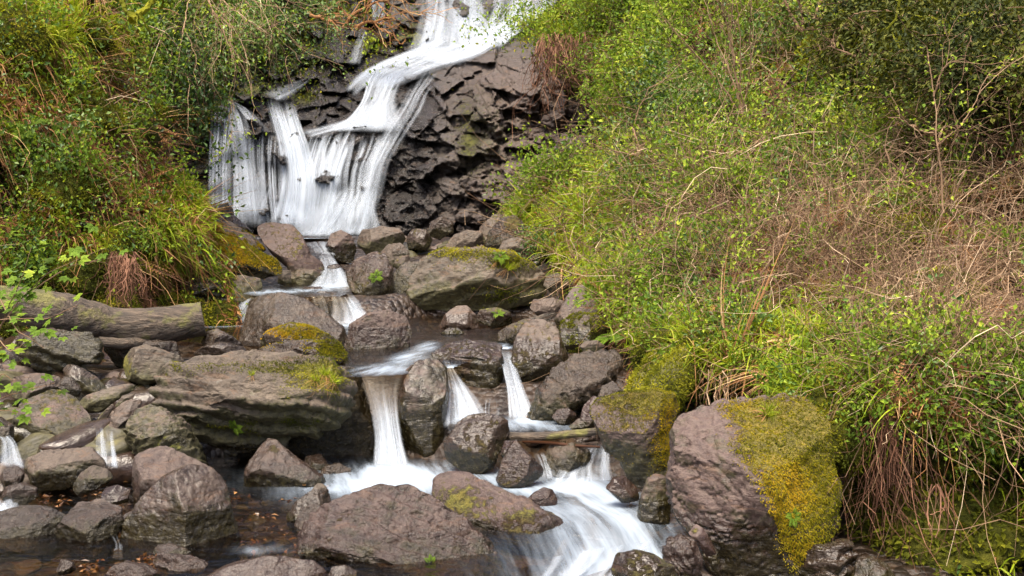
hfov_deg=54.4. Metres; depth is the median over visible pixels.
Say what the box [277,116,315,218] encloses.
waterfall
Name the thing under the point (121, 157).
dead fern
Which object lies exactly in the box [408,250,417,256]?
cobble
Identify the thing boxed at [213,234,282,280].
boulder
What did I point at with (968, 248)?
dead fern
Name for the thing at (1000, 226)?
bramble
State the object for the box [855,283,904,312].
fern
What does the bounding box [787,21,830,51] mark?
bush
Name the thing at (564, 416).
stone
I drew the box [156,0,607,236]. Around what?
cliff
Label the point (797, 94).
bramble
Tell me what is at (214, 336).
stone
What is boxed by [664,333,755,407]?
bramble
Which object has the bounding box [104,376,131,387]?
cobble
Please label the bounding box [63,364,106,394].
stone
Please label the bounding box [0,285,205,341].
log
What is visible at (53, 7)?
bramble
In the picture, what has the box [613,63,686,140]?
bramble
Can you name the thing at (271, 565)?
boulder
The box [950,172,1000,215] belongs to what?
woodrush tuft
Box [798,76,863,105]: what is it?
bramble
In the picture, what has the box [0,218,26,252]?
dead fern
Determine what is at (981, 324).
bramble
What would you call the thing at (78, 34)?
woodrush tuft
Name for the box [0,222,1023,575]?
ground
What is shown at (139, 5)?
moss mound
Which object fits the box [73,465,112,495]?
stone
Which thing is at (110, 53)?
woodrush tuft
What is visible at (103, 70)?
woodrush tuft
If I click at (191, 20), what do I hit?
bramble
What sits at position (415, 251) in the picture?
cobble
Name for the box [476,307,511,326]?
stone
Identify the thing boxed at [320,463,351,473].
stone
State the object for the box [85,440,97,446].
cobble
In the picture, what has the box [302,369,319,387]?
grass tuft
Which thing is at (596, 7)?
moss mound
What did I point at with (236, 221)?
stone
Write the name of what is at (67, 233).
moss
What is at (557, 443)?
stick
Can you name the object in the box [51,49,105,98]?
bramble
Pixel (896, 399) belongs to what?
dead fern
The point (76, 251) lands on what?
seedling
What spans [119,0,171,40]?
tree
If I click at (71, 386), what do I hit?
stone
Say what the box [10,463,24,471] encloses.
cobble
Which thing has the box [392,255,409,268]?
stone
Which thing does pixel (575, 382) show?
boulder
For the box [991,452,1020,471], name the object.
fern
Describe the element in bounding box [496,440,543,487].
stone
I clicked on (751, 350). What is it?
bramble
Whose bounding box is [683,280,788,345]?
bramble
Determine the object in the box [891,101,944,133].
bramble
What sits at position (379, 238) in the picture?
boulder
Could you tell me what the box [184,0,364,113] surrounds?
bush
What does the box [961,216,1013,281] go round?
dead fern
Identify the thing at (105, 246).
woodrush tuft
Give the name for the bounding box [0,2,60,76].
moss mound
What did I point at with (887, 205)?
moss mound
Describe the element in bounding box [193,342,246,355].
stone
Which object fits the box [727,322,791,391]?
dead fern
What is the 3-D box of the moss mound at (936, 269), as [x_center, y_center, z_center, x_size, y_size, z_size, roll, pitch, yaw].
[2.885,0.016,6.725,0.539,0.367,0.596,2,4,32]
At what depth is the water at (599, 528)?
5.12 m
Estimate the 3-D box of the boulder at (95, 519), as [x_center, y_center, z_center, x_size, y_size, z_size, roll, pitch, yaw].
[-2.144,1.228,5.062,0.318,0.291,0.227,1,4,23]
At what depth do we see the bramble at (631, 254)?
8.21 m
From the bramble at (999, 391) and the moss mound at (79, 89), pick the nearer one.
the bramble at (999, 391)
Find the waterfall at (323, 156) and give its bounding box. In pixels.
[310,147,381,210]
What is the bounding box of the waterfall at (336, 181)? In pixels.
[308,143,347,212]
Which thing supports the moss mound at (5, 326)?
on the hillside at (182, 343)
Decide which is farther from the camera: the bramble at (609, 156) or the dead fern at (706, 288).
the bramble at (609, 156)
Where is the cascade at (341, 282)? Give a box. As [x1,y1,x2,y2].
[314,275,344,286]
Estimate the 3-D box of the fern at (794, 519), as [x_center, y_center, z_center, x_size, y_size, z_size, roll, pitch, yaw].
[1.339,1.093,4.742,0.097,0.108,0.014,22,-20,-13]
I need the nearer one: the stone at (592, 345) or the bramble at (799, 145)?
the stone at (592, 345)
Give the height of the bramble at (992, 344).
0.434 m
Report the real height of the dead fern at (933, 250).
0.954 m
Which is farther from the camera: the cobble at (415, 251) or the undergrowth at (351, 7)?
the undergrowth at (351, 7)
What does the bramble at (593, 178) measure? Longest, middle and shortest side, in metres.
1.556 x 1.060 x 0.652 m
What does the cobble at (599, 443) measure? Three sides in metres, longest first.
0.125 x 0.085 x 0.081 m
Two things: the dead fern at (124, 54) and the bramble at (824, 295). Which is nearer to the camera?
the bramble at (824, 295)
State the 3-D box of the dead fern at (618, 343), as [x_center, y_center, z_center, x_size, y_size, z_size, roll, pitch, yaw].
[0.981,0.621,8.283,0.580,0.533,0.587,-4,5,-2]
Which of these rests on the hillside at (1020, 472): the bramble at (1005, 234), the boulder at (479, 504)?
the bramble at (1005, 234)
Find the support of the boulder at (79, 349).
on the cobble at (60, 374)
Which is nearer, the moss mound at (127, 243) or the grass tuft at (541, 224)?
the moss mound at (127, 243)
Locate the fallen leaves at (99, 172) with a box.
[0,0,241,319]
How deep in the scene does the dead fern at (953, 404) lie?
4.93 m
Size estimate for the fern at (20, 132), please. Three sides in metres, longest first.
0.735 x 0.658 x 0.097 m
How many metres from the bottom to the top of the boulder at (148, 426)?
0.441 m
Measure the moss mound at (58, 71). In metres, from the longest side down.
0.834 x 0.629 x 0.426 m
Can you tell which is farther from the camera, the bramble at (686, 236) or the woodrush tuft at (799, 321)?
the bramble at (686, 236)
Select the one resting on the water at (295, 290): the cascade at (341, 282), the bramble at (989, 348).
the cascade at (341, 282)
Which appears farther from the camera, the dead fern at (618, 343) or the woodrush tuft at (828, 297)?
the dead fern at (618, 343)
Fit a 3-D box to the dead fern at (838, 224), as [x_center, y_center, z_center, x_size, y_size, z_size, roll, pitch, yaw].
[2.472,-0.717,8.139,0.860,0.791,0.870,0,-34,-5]
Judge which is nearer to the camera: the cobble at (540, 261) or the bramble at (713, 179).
the bramble at (713, 179)
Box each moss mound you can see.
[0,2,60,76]
[0,321,29,338]
[7,74,62,108]
[7,249,52,286]
[9,166,91,218]
[34,61,71,91]
[44,234,122,300]
[53,73,107,106]
[58,86,126,137]
[66,9,120,53]
[75,170,108,203]
[82,225,133,261]
[89,285,142,307]
[122,0,178,66]
[123,103,161,167]
[127,283,143,306]
[128,255,152,286]
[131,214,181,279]
[141,287,195,307]
[147,103,177,137]
[169,286,214,325]
[205,298,241,326]
[584,0,623,20]
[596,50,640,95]
[623,334,676,390]
[629,326,717,398]
[641,338,712,409]
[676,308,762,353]
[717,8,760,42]
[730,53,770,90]
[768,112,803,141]
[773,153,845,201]
[782,221,823,244]
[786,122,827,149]
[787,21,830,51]
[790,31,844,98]
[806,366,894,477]
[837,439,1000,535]
[838,470,1023,575]
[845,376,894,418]
[850,166,894,185]
[850,187,940,237]
[866,211,950,261]
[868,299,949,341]
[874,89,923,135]
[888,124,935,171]
[898,265,983,305]
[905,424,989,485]
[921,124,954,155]
[923,125,988,181]
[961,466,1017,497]
[974,124,1006,179]
[980,467,1017,491]
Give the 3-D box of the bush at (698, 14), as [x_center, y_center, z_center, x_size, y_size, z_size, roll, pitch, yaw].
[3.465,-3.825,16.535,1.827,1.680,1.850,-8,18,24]
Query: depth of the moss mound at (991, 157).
8.22 m
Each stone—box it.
[0,466,24,487]
[1,482,38,506]
[57,376,81,396]
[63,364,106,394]
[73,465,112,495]
[80,383,135,412]
[97,404,113,419]
[100,485,129,504]
[106,560,157,575]
[109,399,141,428]
[115,394,134,406]
[153,543,189,554]
[153,551,207,571]
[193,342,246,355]
[201,329,242,345]
[214,202,233,219]
[217,214,250,231]
[278,270,290,283]
[287,483,330,521]
[289,269,326,284]
[294,503,319,530]
[302,286,322,288]
[304,454,327,470]
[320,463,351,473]
[325,264,344,277]
[328,564,356,575]
[380,243,409,264]
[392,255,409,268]
[428,216,453,239]
[438,305,478,328]
[441,327,463,334]
[444,230,482,247]
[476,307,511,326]
[479,214,502,245]
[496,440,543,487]
[498,312,555,343]
[499,237,526,254]
[500,440,513,457]
[528,487,557,505]
[530,297,563,315]
[543,273,565,293]
[544,441,590,478]
[552,407,575,424]
[563,272,573,288]
[569,418,593,429]
[579,340,604,351]
[580,396,596,428]
[597,381,622,397]
[606,475,638,502]
[637,474,670,524]
[662,534,702,575]
[688,524,716,556]
[798,539,858,575]
[851,556,894,575]
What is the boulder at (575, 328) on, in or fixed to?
on the ground at (382, 392)
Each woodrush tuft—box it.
[59,29,89,65]
[80,33,141,83]
[82,218,147,291]
[86,52,115,93]
[86,53,140,101]
[92,238,120,251]
[107,35,153,100]
[145,225,222,301]
[160,109,199,181]
[201,174,260,239]
[504,182,543,222]
[542,241,577,300]
[549,219,598,299]
[585,271,629,327]
[687,337,737,397]
[688,308,836,395]
[698,302,791,402]
[707,358,780,397]
[709,215,831,389]
[715,351,770,394]
[813,281,847,314]
[837,389,880,448]
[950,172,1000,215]
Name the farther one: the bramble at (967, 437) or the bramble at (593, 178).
the bramble at (593, 178)
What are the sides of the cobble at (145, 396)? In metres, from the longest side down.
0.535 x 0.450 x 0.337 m
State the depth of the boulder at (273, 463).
6.00 m
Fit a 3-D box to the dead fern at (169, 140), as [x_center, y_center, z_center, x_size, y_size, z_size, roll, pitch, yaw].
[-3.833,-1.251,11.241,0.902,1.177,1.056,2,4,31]
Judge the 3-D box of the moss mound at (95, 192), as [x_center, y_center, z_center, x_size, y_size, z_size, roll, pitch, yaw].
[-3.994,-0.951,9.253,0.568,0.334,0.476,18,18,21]
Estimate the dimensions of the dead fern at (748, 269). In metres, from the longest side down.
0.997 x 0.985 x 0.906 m
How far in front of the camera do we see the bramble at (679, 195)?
9.23 m
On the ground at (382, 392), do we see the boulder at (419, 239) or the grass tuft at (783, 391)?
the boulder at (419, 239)
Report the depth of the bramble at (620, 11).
17.74 m
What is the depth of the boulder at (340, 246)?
13.91 m
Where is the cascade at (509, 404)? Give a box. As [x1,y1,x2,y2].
[506,381,527,414]
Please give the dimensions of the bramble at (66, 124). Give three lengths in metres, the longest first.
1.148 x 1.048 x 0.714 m
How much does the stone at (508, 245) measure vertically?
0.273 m
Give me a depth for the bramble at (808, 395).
5.36 m
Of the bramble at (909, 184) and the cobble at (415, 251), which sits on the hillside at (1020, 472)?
the bramble at (909, 184)
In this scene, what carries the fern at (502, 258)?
on the boulder at (445, 279)
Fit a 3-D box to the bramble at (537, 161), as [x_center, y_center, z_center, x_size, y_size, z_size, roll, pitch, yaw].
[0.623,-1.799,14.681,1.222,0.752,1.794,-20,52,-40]
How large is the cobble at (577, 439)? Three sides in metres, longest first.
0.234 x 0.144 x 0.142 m
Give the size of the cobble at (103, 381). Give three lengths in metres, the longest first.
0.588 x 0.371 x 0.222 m
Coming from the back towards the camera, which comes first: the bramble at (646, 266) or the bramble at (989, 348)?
the bramble at (646, 266)
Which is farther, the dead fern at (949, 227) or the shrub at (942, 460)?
the dead fern at (949, 227)
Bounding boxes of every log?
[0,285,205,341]
[99,336,147,348]
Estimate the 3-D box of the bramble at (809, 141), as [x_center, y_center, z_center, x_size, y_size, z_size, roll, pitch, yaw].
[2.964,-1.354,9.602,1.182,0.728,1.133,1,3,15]
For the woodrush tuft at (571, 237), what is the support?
on the hillside at (1020, 472)
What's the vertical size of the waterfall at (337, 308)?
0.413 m
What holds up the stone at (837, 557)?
on the ground at (382, 392)
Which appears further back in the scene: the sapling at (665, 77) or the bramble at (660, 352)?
the sapling at (665, 77)
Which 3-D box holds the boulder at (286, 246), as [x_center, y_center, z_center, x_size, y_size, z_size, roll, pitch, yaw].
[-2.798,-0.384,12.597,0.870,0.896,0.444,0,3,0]
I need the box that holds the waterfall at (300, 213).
[280,118,312,221]
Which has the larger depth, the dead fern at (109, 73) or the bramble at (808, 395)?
the dead fern at (109, 73)
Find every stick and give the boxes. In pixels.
[508,428,596,439]
[522,441,599,447]
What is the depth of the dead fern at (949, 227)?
7.39 m
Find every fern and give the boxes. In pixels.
[0,113,70,147]
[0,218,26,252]
[26,108,62,129]
[38,232,78,250]
[65,235,99,249]
[84,44,156,106]
[105,158,139,171]
[109,154,132,183]
[110,70,186,118]
[116,40,129,70]
[119,120,139,132]
[127,219,202,343]
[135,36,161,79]
[136,260,188,306]
[141,298,157,307]
[142,163,223,227]
[147,88,210,163]
[149,130,204,198]
[156,124,195,173]
[176,225,224,281]
[229,420,243,435]
[368,268,382,283]
[424,554,434,562]
[491,309,504,318]
[493,251,509,264]
[510,181,548,219]
[568,271,622,348]
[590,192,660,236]
[594,329,632,343]
[606,333,634,364]
[609,331,632,344]
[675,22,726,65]
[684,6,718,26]
[695,275,720,303]
[699,305,737,389]
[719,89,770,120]
[726,266,790,309]
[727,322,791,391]
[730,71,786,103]
[760,140,859,250]
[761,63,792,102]
[764,254,844,311]
[785,507,801,527]
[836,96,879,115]
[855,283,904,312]
[857,313,971,423]
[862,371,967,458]
[886,227,952,273]
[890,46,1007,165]
[911,336,990,433]
[924,314,1000,350]
[929,346,1023,514]
[931,219,967,264]
[934,233,1007,281]
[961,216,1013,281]
[978,297,1017,318]
[980,201,1023,273]
[983,180,1022,222]
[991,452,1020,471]
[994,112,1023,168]
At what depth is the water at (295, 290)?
11.10 m
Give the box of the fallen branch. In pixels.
[306,0,451,53]
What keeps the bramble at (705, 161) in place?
on the hillside at (1020, 472)
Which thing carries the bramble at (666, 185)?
on the hillside at (1020, 472)
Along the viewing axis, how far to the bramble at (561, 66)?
18.87 m
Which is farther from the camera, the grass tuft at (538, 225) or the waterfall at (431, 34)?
the waterfall at (431, 34)
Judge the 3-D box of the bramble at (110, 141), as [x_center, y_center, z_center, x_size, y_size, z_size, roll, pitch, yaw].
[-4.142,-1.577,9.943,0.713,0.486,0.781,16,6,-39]
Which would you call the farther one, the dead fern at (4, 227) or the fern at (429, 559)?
the dead fern at (4, 227)
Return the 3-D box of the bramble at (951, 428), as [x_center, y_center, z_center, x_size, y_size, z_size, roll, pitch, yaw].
[2.311,0.690,4.991,0.652,0.583,0.326,-1,4,-21]
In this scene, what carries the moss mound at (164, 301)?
on the hillside at (182, 343)
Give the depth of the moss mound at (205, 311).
10.14 m
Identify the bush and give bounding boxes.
[113,0,260,188]
[122,0,327,166]
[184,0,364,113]
[540,0,677,83]
[570,0,714,125]
[585,27,753,186]
[599,0,772,77]
[760,0,838,35]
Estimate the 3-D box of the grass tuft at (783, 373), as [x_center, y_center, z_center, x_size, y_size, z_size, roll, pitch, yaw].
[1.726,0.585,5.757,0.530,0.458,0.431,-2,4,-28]
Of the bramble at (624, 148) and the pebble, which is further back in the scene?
the bramble at (624, 148)
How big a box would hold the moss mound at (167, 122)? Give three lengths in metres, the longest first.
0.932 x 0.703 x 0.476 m
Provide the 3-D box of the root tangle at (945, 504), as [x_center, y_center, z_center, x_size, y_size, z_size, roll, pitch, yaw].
[2.000,1.079,4.631,0.136,0.414,0.464,2,4,27]
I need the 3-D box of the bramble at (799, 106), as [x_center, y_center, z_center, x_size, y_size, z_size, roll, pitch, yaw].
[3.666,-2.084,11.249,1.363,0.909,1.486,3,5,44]
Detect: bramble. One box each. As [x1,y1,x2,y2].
[0,99,107,177]
[0,169,24,216]
[3,0,87,36]
[3,220,89,275]
[10,166,79,209]
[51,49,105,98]
[86,116,131,159]
[103,107,158,159]
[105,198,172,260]
[115,0,168,10]
[140,125,199,196]
[141,0,208,59]
[499,136,585,215]
[505,126,601,205]
[505,144,573,187]
[509,135,591,191]
[514,201,571,267]
[534,8,582,68]
[537,135,641,208]
[547,37,582,84]
[558,161,650,213]
[566,246,655,346]
[574,79,623,115]
[578,53,663,122]
[595,130,671,195]
[596,73,650,135]
[597,107,673,176]
[598,0,657,41]
[601,252,673,292]
[605,293,679,343]
[607,217,733,285]
[610,137,644,169]
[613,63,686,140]
[614,135,687,187]
[621,238,719,314]
[622,210,737,295]
[632,139,688,166]
[636,321,713,410]
[639,2,704,36]
[641,155,779,220]
[641,167,698,214]
[642,229,720,308]
[642,233,754,295]
[646,96,744,161]
[652,148,780,199]
[655,97,699,151]
[657,57,717,79]
[658,229,747,251]
[662,237,741,293]
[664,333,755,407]
[666,189,786,248]
[667,117,782,159]
[669,171,763,221]
[669,314,725,347]
[679,151,786,214]
[679,156,776,198]
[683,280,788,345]
[684,164,746,202]
[684,204,802,247]
[688,106,763,141]
[699,11,780,98]
[718,0,805,49]
[719,291,776,311]
[722,329,777,380]
[738,0,828,85]
[742,217,836,263]
[754,316,828,394]
[761,112,865,185]
[762,68,875,132]
[763,119,809,155]
[768,377,815,399]
[769,83,873,153]
[778,374,832,406]
[779,246,884,375]
[781,136,844,175]
[790,113,895,200]
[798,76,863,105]
[801,185,899,241]
[802,150,892,199]
[809,286,902,323]
[810,321,904,444]
[823,299,996,423]
[825,128,909,190]
[826,226,910,270]
[838,151,926,195]
[842,361,924,395]
[849,111,897,165]
[851,154,912,175]
[860,158,922,198]
[867,295,1020,404]
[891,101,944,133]
[898,332,1023,416]
[899,349,1023,477]
[903,99,1000,127]
[906,368,1016,483]
[912,385,1017,469]
[916,303,1023,415]
[935,342,1023,457]
[943,223,1023,274]
[944,305,1023,371]
[953,352,1018,440]
[957,328,1023,380]
[961,214,1023,249]
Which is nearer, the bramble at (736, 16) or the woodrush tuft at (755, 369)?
the woodrush tuft at (755, 369)
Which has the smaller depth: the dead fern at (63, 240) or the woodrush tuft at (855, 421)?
the woodrush tuft at (855, 421)
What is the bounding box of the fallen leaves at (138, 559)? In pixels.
[36,480,305,575]
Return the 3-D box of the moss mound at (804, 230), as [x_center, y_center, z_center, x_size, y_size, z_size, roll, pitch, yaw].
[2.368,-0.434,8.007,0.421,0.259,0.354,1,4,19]
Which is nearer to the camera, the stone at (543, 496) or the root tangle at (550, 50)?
the stone at (543, 496)
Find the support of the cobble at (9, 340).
on the hillside at (182, 343)
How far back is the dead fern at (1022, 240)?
7.04 m
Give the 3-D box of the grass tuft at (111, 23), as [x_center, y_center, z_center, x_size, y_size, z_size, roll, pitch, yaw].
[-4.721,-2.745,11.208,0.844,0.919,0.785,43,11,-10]
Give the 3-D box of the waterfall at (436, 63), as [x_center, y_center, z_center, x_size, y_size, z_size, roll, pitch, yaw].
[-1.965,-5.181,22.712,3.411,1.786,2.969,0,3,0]
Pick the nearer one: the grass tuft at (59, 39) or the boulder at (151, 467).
the boulder at (151, 467)
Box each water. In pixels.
[0,454,688,575]
[181,315,528,376]
[244,283,353,296]
[448,414,570,440]
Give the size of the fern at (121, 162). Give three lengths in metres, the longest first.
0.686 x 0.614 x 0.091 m
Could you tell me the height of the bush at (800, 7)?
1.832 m
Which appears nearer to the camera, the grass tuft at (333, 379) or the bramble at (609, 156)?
the grass tuft at (333, 379)
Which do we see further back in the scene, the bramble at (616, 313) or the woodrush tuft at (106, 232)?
the woodrush tuft at (106, 232)
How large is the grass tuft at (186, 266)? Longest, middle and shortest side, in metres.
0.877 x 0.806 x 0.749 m
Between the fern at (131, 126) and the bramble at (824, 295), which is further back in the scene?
the fern at (131, 126)
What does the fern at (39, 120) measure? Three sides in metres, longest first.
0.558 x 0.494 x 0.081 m
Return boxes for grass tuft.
[13,205,39,253]
[33,209,79,244]
[36,9,66,53]
[38,213,78,240]
[49,18,78,43]
[49,27,70,66]
[60,0,90,10]
[60,13,87,45]
[90,38,144,90]
[98,7,127,30]
[147,229,199,297]
[186,221,211,288]
[188,215,208,230]
[225,249,236,272]
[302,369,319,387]
[309,365,337,393]
[311,372,341,397]
[492,261,518,286]
[521,214,552,255]
[529,213,549,259]
[555,246,570,268]
[566,207,578,223]
[572,196,591,227]
[704,335,732,387]
[753,401,782,421]
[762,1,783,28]
[762,352,829,392]
[771,373,793,394]
[801,314,824,355]
[809,279,852,310]
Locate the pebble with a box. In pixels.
[57,559,75,572]
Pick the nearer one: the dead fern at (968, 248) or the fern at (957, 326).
the fern at (957, 326)
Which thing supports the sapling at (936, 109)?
on the hillside at (1020, 472)
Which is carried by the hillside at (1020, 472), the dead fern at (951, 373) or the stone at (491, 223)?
the dead fern at (951, 373)
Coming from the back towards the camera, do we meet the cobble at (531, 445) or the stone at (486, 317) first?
the stone at (486, 317)
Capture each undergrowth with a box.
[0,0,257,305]
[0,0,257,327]
[155,0,345,162]
[362,0,576,99]
[461,0,1023,575]
[691,328,1023,518]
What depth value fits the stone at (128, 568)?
4.46 m
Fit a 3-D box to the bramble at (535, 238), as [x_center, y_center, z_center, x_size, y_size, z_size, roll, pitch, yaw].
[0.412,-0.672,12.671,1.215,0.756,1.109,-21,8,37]
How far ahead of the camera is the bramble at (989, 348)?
5.07 m
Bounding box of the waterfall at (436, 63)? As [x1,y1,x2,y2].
[399,47,472,70]
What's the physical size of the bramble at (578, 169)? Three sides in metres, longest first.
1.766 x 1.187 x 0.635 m
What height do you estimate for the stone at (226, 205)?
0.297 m
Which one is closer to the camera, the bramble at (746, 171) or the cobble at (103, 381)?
the cobble at (103, 381)
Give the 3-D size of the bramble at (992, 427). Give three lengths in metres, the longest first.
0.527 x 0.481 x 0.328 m
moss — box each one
[0,0,241,325]
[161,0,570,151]
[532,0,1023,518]
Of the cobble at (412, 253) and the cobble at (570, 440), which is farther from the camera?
the cobble at (412, 253)
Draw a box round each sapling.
[502,46,723,193]
[649,0,773,112]
[845,0,1023,227]
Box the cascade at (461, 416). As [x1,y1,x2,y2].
[450,370,475,419]
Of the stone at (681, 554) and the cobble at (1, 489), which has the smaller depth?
the stone at (681, 554)
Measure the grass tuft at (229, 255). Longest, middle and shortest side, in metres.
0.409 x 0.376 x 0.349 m
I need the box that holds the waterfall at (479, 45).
[434,11,540,60]
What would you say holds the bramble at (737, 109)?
on the hillside at (1020, 472)
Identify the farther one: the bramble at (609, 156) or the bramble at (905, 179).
the bramble at (609, 156)
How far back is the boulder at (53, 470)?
5.83 m
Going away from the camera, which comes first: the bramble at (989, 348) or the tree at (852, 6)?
the bramble at (989, 348)
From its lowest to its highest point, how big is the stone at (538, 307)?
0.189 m
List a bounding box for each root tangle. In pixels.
[82,251,160,307]
[512,32,593,138]
[698,368,765,404]
[842,399,988,574]
[926,483,958,557]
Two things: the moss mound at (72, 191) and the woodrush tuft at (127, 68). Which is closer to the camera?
the moss mound at (72, 191)
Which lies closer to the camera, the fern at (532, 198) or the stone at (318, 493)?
the stone at (318, 493)
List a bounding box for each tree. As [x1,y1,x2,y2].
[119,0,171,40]
[757,0,1015,127]
[792,0,1023,190]
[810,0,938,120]
[847,0,1023,195]
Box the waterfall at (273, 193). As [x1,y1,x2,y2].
[272,169,275,217]
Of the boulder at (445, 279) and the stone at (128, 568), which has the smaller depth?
the stone at (128, 568)
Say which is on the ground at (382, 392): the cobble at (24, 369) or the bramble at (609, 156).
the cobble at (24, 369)
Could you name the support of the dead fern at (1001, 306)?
on the hillside at (1020, 472)
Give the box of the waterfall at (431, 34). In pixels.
[426,21,439,45]
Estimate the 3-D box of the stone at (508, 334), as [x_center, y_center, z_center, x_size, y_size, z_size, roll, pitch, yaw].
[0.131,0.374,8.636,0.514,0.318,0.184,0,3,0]
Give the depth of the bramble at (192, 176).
10.97 m
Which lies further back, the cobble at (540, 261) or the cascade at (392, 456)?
the cobble at (540, 261)
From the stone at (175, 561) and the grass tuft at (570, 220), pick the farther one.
the grass tuft at (570, 220)
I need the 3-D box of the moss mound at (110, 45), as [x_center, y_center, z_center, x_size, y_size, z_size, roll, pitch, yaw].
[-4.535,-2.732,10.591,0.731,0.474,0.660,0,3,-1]
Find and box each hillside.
[0,0,239,364]
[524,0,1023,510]
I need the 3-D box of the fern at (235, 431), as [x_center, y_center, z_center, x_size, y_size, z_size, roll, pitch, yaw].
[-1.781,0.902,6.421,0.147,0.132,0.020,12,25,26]
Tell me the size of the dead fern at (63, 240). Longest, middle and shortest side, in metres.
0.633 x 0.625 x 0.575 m
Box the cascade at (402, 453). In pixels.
[399,437,405,464]
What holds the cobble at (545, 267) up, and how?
on the ground at (382, 392)
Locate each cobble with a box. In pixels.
[0,330,31,356]
[0,359,24,370]
[0,370,22,388]
[0,391,13,401]
[0,399,20,409]
[0,407,17,419]
[0,456,24,465]
[0,462,29,483]
[0,483,3,493]
[2,364,38,373]
[2,433,54,464]
[7,418,31,443]
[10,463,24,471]
[39,418,109,449]
[51,370,64,378]
[76,378,135,400]
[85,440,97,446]
[93,424,125,445]
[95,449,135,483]
[96,435,131,455]
[102,347,109,358]
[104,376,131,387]
[105,371,118,377]
[112,389,154,410]
[119,370,126,377]
[135,384,153,388]
[403,242,420,253]
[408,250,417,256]
[522,252,549,261]
[525,443,540,447]
[533,258,547,265]
[539,263,551,272]
[566,438,587,444]
[573,437,586,442]
[583,435,595,441]
[588,441,597,453]
[597,441,604,451]
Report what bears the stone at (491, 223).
on the cobble
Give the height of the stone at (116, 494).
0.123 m
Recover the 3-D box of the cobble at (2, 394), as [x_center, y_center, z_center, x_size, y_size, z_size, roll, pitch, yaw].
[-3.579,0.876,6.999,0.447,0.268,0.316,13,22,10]
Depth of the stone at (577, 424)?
6.54 m
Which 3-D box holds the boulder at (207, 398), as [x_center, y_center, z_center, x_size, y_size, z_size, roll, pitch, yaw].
[-1.719,0.769,6.617,1.377,0.706,0.749,0,3,0]
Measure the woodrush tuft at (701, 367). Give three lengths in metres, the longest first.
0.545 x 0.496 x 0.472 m
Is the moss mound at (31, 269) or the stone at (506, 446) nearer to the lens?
the stone at (506, 446)
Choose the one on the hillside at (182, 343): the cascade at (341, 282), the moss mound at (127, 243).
the moss mound at (127, 243)
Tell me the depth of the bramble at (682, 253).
7.99 m
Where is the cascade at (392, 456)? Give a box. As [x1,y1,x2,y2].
[385,403,396,464]
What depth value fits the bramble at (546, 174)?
14.70 m
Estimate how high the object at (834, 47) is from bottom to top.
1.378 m
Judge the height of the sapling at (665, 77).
1.853 m
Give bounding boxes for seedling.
[0,223,127,329]
[0,293,81,363]
[0,359,68,425]
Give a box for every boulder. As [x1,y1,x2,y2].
[0,416,13,457]
[0,505,64,538]
[10,373,60,400]
[12,389,92,434]
[14,328,104,370]
[24,447,107,492]
[54,499,123,541]
[104,339,179,367]
[121,464,238,546]
[123,344,183,384]
[123,404,208,465]
[132,446,206,507]
[148,349,357,456]
[179,276,226,303]
[206,554,325,575]
[211,221,265,251]
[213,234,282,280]
[223,366,377,457]
[227,275,262,304]
[239,292,346,350]
[244,438,325,486]
[257,222,324,274]
[257,337,347,365]
[260,321,335,346]
[297,483,496,563]
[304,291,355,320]
[325,230,355,263]
[344,309,411,348]
[346,251,393,295]
[357,226,405,254]
[394,261,418,293]
[398,357,449,456]
[406,228,432,251]
[406,244,546,311]
[431,339,504,388]
[431,471,563,533]
[443,413,509,473]
[485,215,524,248]
[508,319,567,381]
[527,349,622,420]
[554,285,598,329]
[559,311,613,353]
[589,387,679,488]
[611,549,677,575]
[665,392,842,575]
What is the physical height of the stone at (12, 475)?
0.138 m
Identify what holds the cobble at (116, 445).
on the ground at (382, 392)
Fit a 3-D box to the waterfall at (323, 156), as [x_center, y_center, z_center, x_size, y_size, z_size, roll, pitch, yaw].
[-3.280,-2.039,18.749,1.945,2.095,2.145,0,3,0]
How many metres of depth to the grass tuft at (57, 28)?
9.84 m
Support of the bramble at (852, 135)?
on the hillside at (1020, 472)
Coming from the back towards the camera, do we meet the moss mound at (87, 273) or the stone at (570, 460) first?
the moss mound at (87, 273)

